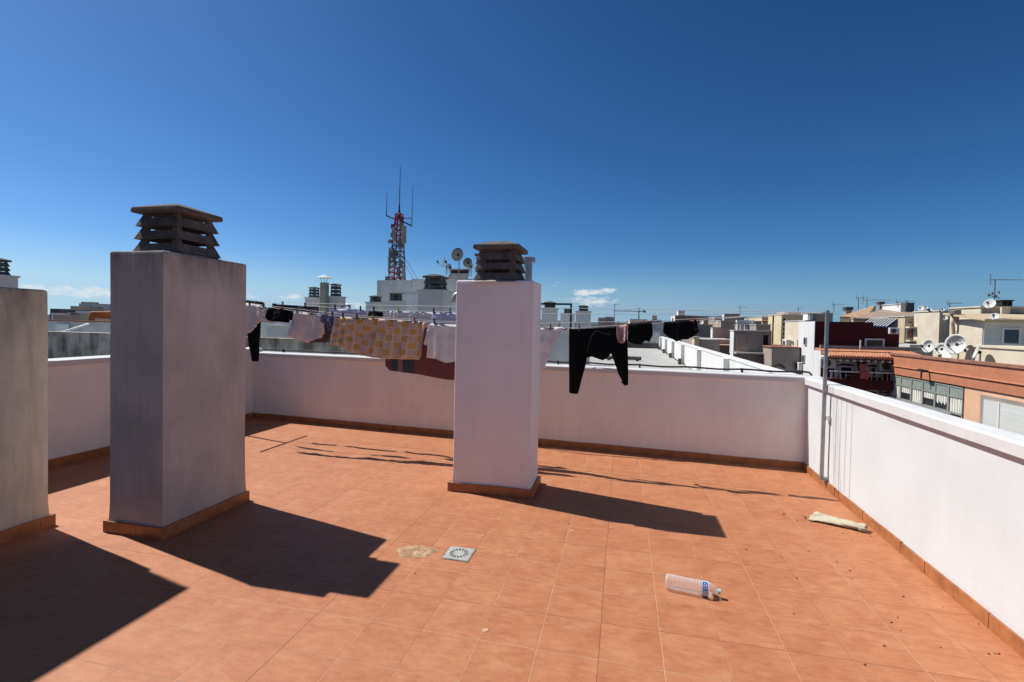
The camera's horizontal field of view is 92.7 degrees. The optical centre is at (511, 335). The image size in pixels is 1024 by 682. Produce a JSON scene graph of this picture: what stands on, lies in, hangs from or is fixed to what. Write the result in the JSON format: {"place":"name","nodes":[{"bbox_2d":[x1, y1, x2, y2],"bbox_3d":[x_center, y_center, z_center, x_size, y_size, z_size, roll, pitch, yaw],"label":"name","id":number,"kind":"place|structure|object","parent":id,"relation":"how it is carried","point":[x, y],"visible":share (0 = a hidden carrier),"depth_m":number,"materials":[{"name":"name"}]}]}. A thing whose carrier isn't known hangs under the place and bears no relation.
{"place":"outdoors","nodes":[
{"label":"outdoors","id":0,"kind":"place"},
{"bbox_2d":[53,315,79,321],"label":"pink building","id":1,"kind":"structure","parent":0,"point":[66,317],"depth_m":71.14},
{"bbox_2d":[48,320,109,332],"bbox_3d":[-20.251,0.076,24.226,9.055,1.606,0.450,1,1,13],"label":"building","id":2,"kind":"structure","parent":0,"point":[92,326],"depth_m":24.39,"materials":[{"name":"concrete"}]},
{"bbox_2d":[79,303,109,310],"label":"grey building","id":3,"kind":"structure","parent":0,"point":[106,307],"depth_m":243.84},
{"bbox_2d":[87,311,109,320],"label":"orange roof","id":4,"kind":"structure","parent":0,"point":[98,315],"depth_m":38.02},
{"bbox_2d":[48,331,340,358],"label":"stained wall","id":5,"kind":"structure","parent":0,"point":[63,344],"depth_m":12.61,"materials":[{"name":"concrete"}]},
{"bbox_2d":[451,248,462,275],"bbox_3d":[-2.678,-3.556,23.531,0.508,1.330,0.523,1,1,13],"label":"satellite dish","id":6,"kind":"object","parent":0,"point":[457,254],"visible":1,"depth_m":23.46,"materials":[{"name":"metal"}]},
{"bbox_2d":[463,258,471,275],"bbox_3d":[-2.145,-3.323,23.649,0.379,0.880,0.376,1,1,13],"label":"satellite dish","id":7,"kind":"object","parent":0,"point":[467,262],"visible":1,"depth_m":23.56,"materials":[{"name":"metal"}]},
{"bbox_2d":[0,418,1023,681],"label":"terrace floor","id":8,"kind":"structure","parent":0,"point":[294,568],"depth_m":3.00,"materials":[{"name":"tile"}]},
{"bbox_2d":[0,287,55,543],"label":"chimney","id":9,"kind":"object","parent":8,"relation":"on","point":[24,506],"visible":1,"depth_m":3.53,"materials":[{"name":"paint"}]},
{"bbox_2d":[47,347,262,467],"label":"parapet","id":10,"kind":"structure","parent":8,"relation":"on","point":[78,427],"depth_m":5.39,"materials":[{"name":"paint"}]},
{"bbox_2d":[103,204,249,540],"bbox_3d":[-2.647,0.215,3.927,0.540,2.473,0.837,1,1,13],"label":"chimney","id":11,"kind":"object","parent":8,"relation":"on","point":[177,363],"visible":1,"depth_m":3.63,"materials":[{"name":"paint"}]},
{"bbox_2d":[396,545,438,558],"bbox_3d":[-0.665,1.498,3.396,0.298,0.012,0.202,1,1,13],"label":"mortar patch","id":12,"kind":"object","parent":8,"relation":"on","point":[416,552],"visible":1,"depth_m":3.39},
{"bbox_2d":[440,546,476,562],"bbox_3d":[-0.367,1.508,3.377,0.200,0.006,0.200,1,1,13],"label":"floor drain","id":13,"kind":"object","parent":8,"relation":"on","point":[460,554],"visible":1,"depth_m":3.37,"materials":[{"name":"metal"}]},
{"bbox_2d":[447,241,541,498],"bbox_3d":[-0.138,0.288,4.751,0.821,2.386,0.536,1,1,13],"label":"chimney","id":14,"kind":"object","parent":8,"relation":"on","point":[497,341],"visible":1,"depth_m":4.55,"materials":[{"name":"paint"}]},
{"bbox_2d":[252,351,822,469],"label":"parapet","id":15,"kind":"structure","parent":8,"relation":"on","point":[752,418],"depth_m":6.24,"materials":[{"name":"paint"}]},
{"bbox_2d":[263,349,811,375],"bbox_3d":[-0.289,0.375,6.855,7.944,0.133,0.041,2,1,17],"label":"coping","id":16,"kind":"object","parent":15,"relation":"attached to","point":[557,361],"visible":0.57,"depth_m":6.17,"materials":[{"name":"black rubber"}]},
{"bbox_2d":[541,303,571,329],"bbox_3d":[0.196,-0.027,6.512,1.187,0.823,0.079,1,1,13],"label":"metal frame","id":17,"kind":"object","parent":15,"relation":"on","point":[570,304],"visible":0.4,"depth_m":6.40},
{"bbox_2d":[665,573,720,596],"bbox_3d":[1.088,1.509,2.940,0.314,0.088,0.086,2,1,21],"label":"water bottle","id":18,"kind":"object","parent":8,"relation":"on","point":[705,585],"visible":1,"depth_m":2.88,"materials":[{"name":"white"}]},
{"bbox_2d":[808,511,867,531],"bbox_3d":[2.711,1.525,4.049,0.401,0.057,0.264,2,2,43],"label":"rag","id":19,"kind":"object","parent":8,"relation":"on","point":[826,518],"visible":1,"depth_m":3.99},
{"bbox_2d":[803,378,1023,658],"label":"parapet","id":20,"kind":"structure","parent":8,"relation":"on","point":[936,497],"depth_m":3.14,"materials":[{"name":"white paint"}]},
{"bbox_2d":[819,310,830,483],"bbox_3d":[3.146,0.616,4.879,0.065,1.735,0.076,1,1,13],"label":"clothes pole","id":21,"kind":"object","parent":20,"relation":"attached to","point":[824,417],"visible":1,"depth_m":4.88,"materials":[{"name":"metal"}]},
{"bbox_3d":[-4.204,0.408,6.919,0.160,1.880,0.890,1,1,13],"label":"clothes post","id":22,"kind":"object","parent":8,"relation":"on","visible":0},
{"bbox_2d":[251,303,769,323],"bbox_3d":[-0.543,-0.288,5.790,7.607,0.275,0.006,1,1,14],"label":"clothes line","id":23,"kind":"object","parent":22,"relation":"attached to","point":[541,323],"visible":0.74,"depth_m":5.48,"materials":[{"name":"plastic"}]},
{"bbox_2d":[248,307,261,360],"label":"trousers","id":24,"kind":"object","parent":23,"relation":"hanging from","point":[254,338],"visible":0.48,"depth_m":6.50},
{"bbox_2d":[310,324,331,342],"bbox_3d":[-2.442,-0.073,6.249,0.303,0.335,0.084,1,1,5],"label":"dark scarf","id":25,"kind":"object","parent":23,"relation":"hanging from","point":[325,338],"visible":0.27,"depth_m":6.22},
{"bbox_2d":[385,325,454,379],"bbox_3d":[-0.783,0.193,5.862,1.633,0.678,0.081,2,1,16],"label":"maroon towel","id":26,"kind":"object","parent":23,"relation":"hanging from","point":[429,367],"visible":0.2,"depth_m":5.94,"materials":[{"name":"fabric"}]},
{"bbox_2d":[261,301,785,311],"bbox_3d":[-0.472,-0.381,6.090,7.639,0.101,0.006,2,1,18],"label":"clothes line","id":27,"kind":"object","parent":22,"relation":"attached to","point":[566,308],"visible":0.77,"depth_m":5.64,"materials":[{"name":"plastic"}]},
{"bbox_2d":[263,303,818,313],"bbox_3d":[-0.506,-0.353,5.944,7.619,0.151,0.006,2,1,16],"label":"clothes line","id":28,"kind":"object","parent":22,"relation":"attached to","point":[555,313],"visible":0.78,"depth_m":5.67,"materials":[{"name":"plastic"}]},
{"bbox_2d":[272,303,318,312],"bbox_3d":[-2.962,-0.376,6.653,0.754,0.131,0.073,2,1,18],"label":"navy cloth","id":29,"kind":"object","parent":28,"relation":"hanging from","point":[307,308],"visible":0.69,"depth_m":6.62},
{"bbox_2d":[329,308,366,319],"bbox_3d":[-2.164,-0.260,6.426,0.565,0.192,0.083,2,1,18],"label":"lavender sheet","id":30,"kind":"object","parent":28,"relation":"hanging from","point":[354,312],"visible":0.34,"depth_m":6.41,"materials":[{"name":"fabric"}]},
{"bbox_2d":[367,311,382,318],"bbox_3d":[-1.773,-0.245,6.290,0.217,0.146,0.080,1,1,13],"label":"black cloth","id":31,"kind":"object","parent":28,"relation":"hanging from","point":[377,314],"visible":0.47,"depth_m":6.29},
{"bbox_2d":[382,311,398,319],"bbox_3d":[-1.549,-0.228,6.258,0.261,0.177,0.086,1,1,13],"label":"white ruffled top","id":32,"kind":"object","parent":28,"relation":"hanging from","point":[391,314],"visible":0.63,"depth_m":6.24,"materials":[{"name":"fabric"}]},
{"bbox_2d":[399,311,432,324],"bbox_3d":[-1.214,-0.203,6.155,0.475,0.209,0.073,1,1,13],"label":"white shirt","id":33,"kind":"object","parent":28,"relation":"hanging from","point":[419,316],"visible":0.59,"depth_m":6.14,"materials":[{"name":"fabric"}]},
{"bbox_2d":[430,313,455,324],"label":"white trousers","id":34,"kind":"object","parent":28,"relation":"hanging from","point":[440,317],"visible":0.43,"depth_m":6.05,"materials":[{"name":"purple fabric"}]},
{"bbox_2d":[264,306,828,327],"bbox_3d":[-0.570,-0.266,5.673,7.605,0.314,0.006,1,1,13],"label":"clothes line","id":35,"kind":"object","parent":22,"relation":"attached to","point":[576,327],"visible":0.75,"depth_m":5.34,"materials":[{"name":"plastic"}]},
{"bbox_2d":[246,303,260,332],"bbox_3d":[-3.425,-0.226,6.307,0.394,0.414,0.089,2,1,16],"label":"white shirt","id":36,"kind":"object","parent":35,"relation":"hanging from","point":[252,313],"visible":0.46,"depth_m":6.29,"materials":[{"name":"fabric"}]},
{"bbox_2d":[257,306,275,322],"bbox_3d":[-3.115,-0.269,6.234,0.271,0.212,0.076,1,1,13],"label":"grey bag","id":37,"kind":"object","parent":35,"relation":"hanging from","point":[261,315],"visible":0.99,"depth_m":6.25,"materials":[{"name":"white fabric"}]},
{"bbox_2d":[265,307,292,322],"bbox_3d":[-2.953,-0.265,6.194,0.382,0.200,0.072,1,1,10],"label":"cropped shirt","id":38,"kind":"object","parent":35,"relation":"hanging from","point":[277,315],"visible":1,"depth_m":6.18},
{"bbox_2d":[288,311,324,342],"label":"pale shorts","id":39,"kind":"object","parent":35,"relation":"hanging from","point":[306,327],"visible":1,"depth_m":6.11,"materials":[{"name":"pink fabric"}]},
{"bbox_2d":[320,313,333,334],"bbox_3d":[-2.298,-0.149,6.048,0.180,0.270,0.090,1,1,13],"label":"patterned scarf","id":40,"kind":"object","parent":35,"relation":"hanging from","point":[328,320],"visible":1,"depth_m":6.04,"materials":[{"name":"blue fabric"}]},
{"bbox_2d":[330,316,424,359],"bbox_3d":[-1.636,0.025,5.911,1.232,0.500,0.119,1,1,13],"label":"checked towel","id":41,"kind":"object","parent":35,"relation":"hanging from","point":[386,339],"visible":1,"depth_m":5.89,"materials":[{"name":"fabric"}]},
{"bbox_2d":[424,323,455,362],"bbox_3d":[-0.699,0.088,5.704,0.711,0.454,0.112,1,1,13],"label":"white tee","id":42,"kind":"object","parent":35,"relation":"hanging from","point":[439,341],"visible":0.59,"depth_m":5.72,"materials":[{"name":"fabric"}]},
{"bbox_2d":[539,327,562,370],"bbox_3d":[0.329,0.162,5.479,0.481,0.535,0.072,1,1,14],"label":"white blouse","id":43,"kind":"object","parent":35,"relation":"hanging from","point":[548,337],"visible":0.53,"depth_m":5.45,"materials":[{"name":"fabric"}]},
{"bbox_2d":[569,326,627,393],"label":"black trousers","id":44,"kind":"object","parent":35,"relation":"hanging from","point":[598,343],"visible":0.98,"depth_m":5.34,"materials":[{"name":"fabric"}]},
{"bbox_2d":[616,324,626,343],"bbox_3d":[1.175,-0.021,5.238,0.114,0.216,0.081,2,2,30],"label":"rose bralette","id":45,"kind":"object","parent":35,"relation":"hanging from","point":[621,333],"visible":1,"depth_m":5.24,"materials":[{"name":"fabric"}]},
{"bbox_2d":[628,322,652,344],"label":"black briefs","id":46,"kind":"object","parent":35,"relation":"hanging from","point":[640,333],"visible":1,"depth_m":5.22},
{"bbox_2d":[663,320,698,341],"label":"black briefs","id":47,"kind":"object","parent":35,"relation":"hanging from","point":[676,331],"visible":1,"depth_m":5.12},
{"bbox_2d":[0,0,1023,322],"label":"sky","id":48,"kind":"structure","parent":0,"point":[688,156],"materials":[{"name":"blue"}]},
{"bbox_2d":[547,328,568,363],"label":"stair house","id":49,"kind":"structure","parent":0,"point":[560,350],"depth_m":14.04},
{"bbox_2d":[598,317,605,327],"bbox_3d":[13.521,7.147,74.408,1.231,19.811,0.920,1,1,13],"label":"pale building","id":50,"kind":"structure","parent":0,"point":[601,321],"depth_m":73.79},
{"bbox_2d":[605,317,613,327],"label":"dark building","id":51,"kind":"structure","parent":0,"point":[609,322],"depth_m":88.27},
{"bbox_2d":[590,348,689,369],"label":"neighbouring building","id":52,"kind":"structure","parent":0,"point":[650,356],"depth_m":27.01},
{"bbox_2d":[0,258,19,287],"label":"chimney","id":53,"kind":"object","parent":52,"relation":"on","point":[7,279],"visible":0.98,"depth_m":12.63,"materials":[{"name":"grey concrete"}]},
{"bbox_2d":[265,325,291,337],"bbox_3d":[-8.494,0.438,17.840,0.699,1.658,0.680,1,1,13],"label":"vent box","id":54,"kind":"object","parent":52,"relation":"on","point":[277,331],"visible":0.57,"depth_m":17.55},
{"bbox_2d":[260,320,330,338],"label":"stair house","id":55,"kind":"structure","parent":52,"relation":"on","point":[263,330],"depth_m":18.53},
{"bbox_2d":[304,287,319,313],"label":"chimney","id":56,"kind":"object","parent":52,"relation":"on","point":[313,297],"visible":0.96,"depth_m":21.55,"materials":[{"name":"grey concrete"}]},
{"bbox_2d":[316,274,332,313],"bbox_3d":[-8.034,-0.706,20.841,0.660,3.816,0.660,1,1,13],"label":"chimney","id":57,"kind":"object","parent":52,"relation":"on","point":[324,291],"visible":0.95,"depth_m":20.57,"materials":[{"name":"metal"}]},
{"bbox_2d":[329,284,346,313],"bbox_3d":[-7.630,-0.522,21.102,0.640,3.451,0.640,1,1,13],"label":"chimney","id":58,"kind":"object","parent":52,"relation":"on","point":[338,300],"visible":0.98,"depth_m":20.90,"materials":[{"name":"grey concrete"}]},
{"bbox_2d":[365,295,384,315],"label":"chimney","id":59,"kind":"object","parent":52,"relation":"on","point":[376,302],"visible":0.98,"depth_m":19.23,"materials":[{"name":"grey concrete"}]},
{"bbox_2d":[384,292,406,313],"bbox_3d":[-4.480,-0.172,18.759,0.655,2.991,0.655,1,1,13],"label":"chimney","id":60,"kind":"object","parent":52,"relation":"on","point":[395,298],"visible":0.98,"depth_m":18.52,"materials":[{"name":"grey concrete"}]},
{"bbox_2d":[377,279,465,312],"bbox_3d":[-3.053,-0.980,29.601,6.773,4.132,9.600,1,1,13],"label":"penthouse","id":61,"kind":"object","parent":52,"relation":"on","point":[405,288],"visible":0.07,"depth_m":25.77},
{"bbox_2d":[385,165,416,279],"bbox_3d":[-6.368,-6.298,28.213,1.803,6.888,1.589,1,1,13],"label":"radio mast","id":62,"kind":"object","parent":61,"relation":"on","point":[395,253],"visible":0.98,"depth_m":27.78,"materials":[{"name":"metal"}]},
{"bbox_2d":[457,269,469,278],"bbox_3d":[-2.520,-3.208,25.384,0.500,0.582,0.700,1,1,13],"label":"water tank","id":63,"kind":"object","parent":61,"relation":"on","point":[463,273],"visible":0.8,"depth_m":25.35,"materials":[{"name":"paint"}]},
{"bbox_2d":[416,274,453,312],"bbox_3d":[-1.664,0.131,10.514,0.617,2.898,0.617,1,1,13],"label":"chimney","id":64,"kind":"object","parent":52,"relation":"on","point":[433,293],"visible":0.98,"depth_m":10.26,"materials":[{"name":"grey concrete"}]},
{"bbox_2d":[523,256,534,279],"bbox_3d":[0.276,-0.502,8.954,0.270,1.892,0.270,1,1,13],"label":"vent pipe","id":65,"kind":"object","parent":52,"relation":"on","point":[529,260],"visible":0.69,"depth_m":8.86,"materials":[{"name":"metal"}]},
{"bbox_2d":[541,301,558,326],"bbox_3d":[1.489,0.029,19.438,0.619,2.792,0.619,1,1,13],"label":"chimney","id":66,"kind":"object","parent":52,"relation":"on","point":[548,319],"visible":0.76,"depth_m":19.16,"materials":[{"name":"grey concrete"}]},
{"bbox_2d":[560,308,575,328],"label":"chimney","id":67,"kind":"object","parent":52,"relation":"on","point":[564,317],"visible":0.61,"depth_m":23.01,"materials":[{"name":"grey concrete"}]},
{"bbox_2d":[575,305,591,364],"bbox_3d":[2.707,0.149,18.632,0.584,2.638,0.584,1,1,13],"label":"chimney","id":68,"kind":"object","parent":52,"relation":"on","point":[583,315],"visible":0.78,"depth_m":18.37,"materials":[{"name":"grey concrete"}]},
{"bbox_2d":[658,336,794,373],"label":"pier parapet","id":69,"kind":"structure","parent":52,"relation":"on","point":[686,354],"depth_m":18.56,"materials":[{"name":"paint"}]},
{"bbox_2d":[627,331,659,348],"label":"roof wall","id":70,"kind":"structure","parent":0,"point":[653,342],"depth_m":41.66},
{"bbox_2d":[652,322,681,360],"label":"grey building","id":71,"kind":"structure","parent":0,"point":[658,327],"depth_m":57.55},
{"bbox_2d":[671,315,692,320],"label":"brick building","id":72,"kind":"structure","parent":0,"point":[687,317],"depth_m":104.48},
{"bbox_2d":[682,324,712,369],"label":"grey building","id":73,"kind":"structure","parent":0,"point":[704,331],"depth_m":42.38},
{"bbox_2d":[695,316,720,323],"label":"brick building","id":74,"kind":"structure","parent":0,"point":[705,321],"depth_m":105.37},
{"bbox_2d":[722,314,739,320],"bbox_3d":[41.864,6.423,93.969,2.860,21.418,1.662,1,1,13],"label":"white building","id":75,"kind":"structure","parent":0,"point":[730,316],"depth_m":92.99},
{"bbox_2d":[708,320,761,338],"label":"brown building","id":76,"kind":"structure","parent":0,"point":[726,323],"depth_m":65.22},
{"bbox_2d":[734,324,770,330],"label":"dark building","id":77,"kind":"structure","parent":0,"point":[764,327],"depth_m":50.59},
{"bbox_2d":[768,315,773,343],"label":"yellow block","id":78,"kind":"structure","parent":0,"point":[771,319],"depth_m":60.38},
{"bbox_2d":[773,315,802,344],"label":"yellow block","id":79,"kind":"structure","parent":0,"point":[779,330],"depth_m":56.64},
{"bbox_2d":[784,320,817,346],"bbox_3d":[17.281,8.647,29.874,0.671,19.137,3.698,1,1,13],"label":"pale building","id":80,"kind":"structure","parent":0,"point":[791,330],"depth_m":29.86,"materials":[{"name":"paint"}]},
{"bbox_2d":[803,313,817,319],"bbox_3d":[17.767,-0.060,29.191,0.516,2.594,0.920,1,1,13],"label":"roof hut","id":81,"kind":"object","parent":80,"relation":"on","point":[811,316],"visible":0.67,"depth_m":28.77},
{"bbox_2d":[840,305,875,321],"bbox_3d":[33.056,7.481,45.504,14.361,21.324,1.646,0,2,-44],"label":"pitched roof house","id":82,"kind":"structure","parent":0,"point":[847,317],"depth_m":42.52,"materials":[{"name":"tile"}]},
{"bbox_3d":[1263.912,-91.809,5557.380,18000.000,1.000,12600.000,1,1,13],"label":"ground","id":83,"kind":"structure","parent":0,"visible":0},
{"bbox_2d":[50,309,104,319],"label":"dark building","id":84,"kind":"structure","parent":83,"relation":"on","point":[63,310],"depth_m":111.88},
{"bbox_2d":[70,306,102,309],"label":"dark building","id":85,"kind":"structure","parent":83,"relation":"on","point":[86,307],"depth_m":221.03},
{"bbox_2d":[691,341,729,354],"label":"grey house","id":86,"kind":"structure","parent":83,"relation":"on","point":[724,348],"depth_m":30.81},
{"bbox_2d":[691,336,719,369],"bbox_3d":[12.079,2.582,30.712,1.541,5.014,1.260,1,1,13],"label":"roof box","id":87,"kind":"object","parent":86,"relation":"on","point":[712,344],"visible":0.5,"depth_m":30.15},
{"bbox_2d":[699,338,729,343],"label":"dark building","id":88,"kind":"structure","parent":83,"relation":"on","point":[724,341],"depth_m":32.23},
{"bbox_2d":[710,327,729,338],"bbox_3d":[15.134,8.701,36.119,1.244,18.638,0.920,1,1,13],"label":"mauve building","id":89,"kind":"structure","parent":83,"relation":"on","point":[719,332],"depth_m":35.52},
{"bbox_2d":[729,330,772,363],"bbox_3d":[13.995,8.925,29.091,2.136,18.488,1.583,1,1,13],"label":"grey house","id":90,"kind":"structure","parent":83,"relation":"on","point":[745,344],"depth_m":28.62,"materials":[{"name":"concrete"}]},
{"bbox_2d":[761,344,800,373],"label":"grey house","id":91,"kind":"structure","parent":83,"relation":"on","point":[783,357],"depth_m":26.45,"materials":[{"name":"concrete"}]},
{"bbox_2d":[801,314,831,321],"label":"brown building","id":92,"kind":"structure","parent":83,"relation":"on","point":[820,317],"depth_m":62.69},
{"bbox_2d":[798,321,922,396],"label":"red house","id":93,"kind":"structure","parent":83,"relation":"on","point":[852,346],"depth_m":23.74,"materials":[{"name":"paint"}]},
{"bbox_2d":[818,358,835,367],"bbox_3d":[15.131,1.315,23.416,0.672,0.480,0.262,1,1,13],"label":"air conditioner","id":94,"kind":"object","parent":93,"relation":"attached to","point":[831,363],"visible":0.54,"depth_m":23.30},
{"bbox_2d":[834,361,857,377],"bbox_3d":[15.975,1.647,23.345,0.988,0.872,0.140,1,1,13],"label":"window","id":95,"kind":"structure","parent":93,"relation":"in","point":[838,368],"depth_m":23.35,"materials":[{"name":"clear glass"}]},
{"bbox_2d":[859,364,869,378],"bbox_3d":[16.166,1.639,22.393,0.400,0.679,0.050,1,1,13],"label":"drying towel","id":96,"kind":"object","parent":93,"relation":"hanging from","point":[864,373],"visible":1,"depth_m":22.38,"materials":[{"name":"red fabric"}]},
{"bbox_2d":[866,362,880,377],"bbox_3d":[17.069,1.604,23.095,0.661,0.727,0.140,1,1,13],"label":"window","id":97,"kind":"structure","parent":93,"relation":"in","point":[872,369],"depth_m":23.08,"materials":[{"name":"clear glass"}]},
{"bbox_2d":[864,338,884,346],"bbox_3d":[17.710,0.365,23.847,0.840,0.447,0.058,1,1,13],"label":"window","id":98,"kind":"structure","parent":93,"relation":"in","point":[868,341],"depth_m":23.85,"materials":[{"name":"clear glass"}]},
{"bbox_2d":[866,318,897,327],"bbox_3d":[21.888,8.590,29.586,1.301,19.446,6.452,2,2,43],"label":"awning","id":99,"kind":"object","parent":93,"relation":"on","point":[885,323],"visible":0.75,"depth_m":29.33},
{"bbox_2d":[877,362,889,370],"bbox_3d":[17.564,1.411,22.857,0.714,0.510,0.277,1,1,13],"label":"air conditioner","id":100,"kind":"object","parent":93,"relation":"attached to","point":[884,366],"visible":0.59,"depth_m":22.78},
{"bbox_2d":[853,309,912,321],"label":"pitched roof house","id":101,"kind":"structure","parent":83,"relation":"on","point":[880,313],"depth_m":37.60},
{"bbox_2d":[881,303,913,312],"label":"roof hut","id":102,"kind":"object","parent":101,"relation":"on","point":[903,307],"visible":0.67,"depth_m":40.80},
{"bbox_2d":[850,316,916,343],"bbox_3d":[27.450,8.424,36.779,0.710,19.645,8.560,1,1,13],"label":"apartment block","id":103,"kind":"structure","parent":83,"relation":"on","point":[906,325],"depth_m":32.93,"materials":[{"name":"paint"}]},
{"bbox_2d":[899,343,932,355],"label":"roof terrace","id":104,"kind":"structure","parent":83,"relation":"on","point":[914,345],"depth_m":26.29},
{"bbox_2d":[913,310,949,356],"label":"cream building","id":105,"kind":"structure","parent":83,"relation":"on","point":[934,325],"depth_m":30.79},
{"bbox_2d":[881,353,1023,435],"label":"orange building","id":106,"kind":"structure","parent":83,"relation":"on","point":[991,394],"depth_m":17.53,"materials":[{"name":"paint"}]},
{"bbox_2d":[921,339,934,355],"bbox_3d":[17.884,0.777,20.997,0.468,1.285,0.471,2,2,44],"label":"satellite dish","id":107,"kind":"object","parent":106,"relation":"on","point":[927,345],"visible":0.98,"depth_m":21.01,"materials":[{"name":"metal"}]},
{"bbox_2d":[934,343,945,354],"bbox_3d":[17.693,0.865,20.198,0.406,1.141,0.402,2,2,28],"label":"satellite dish","id":108,"kind":"object","parent":106,"relation":"on","point":[939,348],"visible":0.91,"depth_m":20.21,"materials":[{"name":"metal"}]},
{"bbox_2d":[944,334,966,358],"bbox_3d":[17.468,0.691,19.290,0.616,1.523,0.614,2,2,27],"label":"satellite dish","id":109,"kind":"object","parent":106,"relation":"on","point":[955,344],"visible":0.98,"depth_m":19.28,"materials":[{"name":"metal"}]},
{"bbox_2d":[963,344,981,360],"bbox_3d":[17.246,0.879,18.167,0.500,1.194,0.500,1,1,-6],"label":"satellite dish","id":110,"kind":"object","parent":106,"relation":"on","point":[976,352],"visible":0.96,"depth_m":18.24,"materials":[{"name":"metal"}]},
{"bbox_2d":[979,394,1023,423],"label":"recess window","id":111,"kind":"structure","parent":106,"relation":"in","point":[982,397],"depth_m":16.13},
{"bbox_2d":[943,309,1023,358],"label":"tan building","id":112,"kind":"structure","parent":83,"relation":"on","point":[986,329],"depth_m":21.11,"materials":[{"name":"paint"}]},
{"bbox_2d":[983,299,995,307],"bbox_3d":[20.474,-1.378,20.947,0.337,0.400,0.335,1,1,13],"label":"satellite dish","id":113,"kind":"object","parent":112,"relation":"on","point":[989,303],"visible":1,"depth_m":20.93,"materials":[{"name":"metal"}]},
{"bbox_2d":[1001,328,1021,344],"bbox_3d":[21.362,0.034,20.883,0.676,0.739,0.058,1,1,13],"label":"window","id":114,"kind":"structure","parent":112,"relation":"in","point":[1009,336],"depth_m":20.88,"materials":[{"name":"clear glass"}]},
{"bbox_2d":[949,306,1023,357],"bbox_3d":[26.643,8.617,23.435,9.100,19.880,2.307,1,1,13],"label":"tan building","id":115,"kind":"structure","parent":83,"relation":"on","point":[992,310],"depth_m":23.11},
{"bbox_2d":[995,300,1014,313],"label":"chimney","id":116,"kind":"object","parent":115,"relation":"on","point":[1005,306],"visible":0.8,"depth_m":22.75,"materials":[{"name":"black paint"}]},
{"bbox_2d":[960,345,1023,364],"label":"tan building","id":117,"kind":"structure","parent":83,"relation":"on","point":[1003,354],"depth_m":17.73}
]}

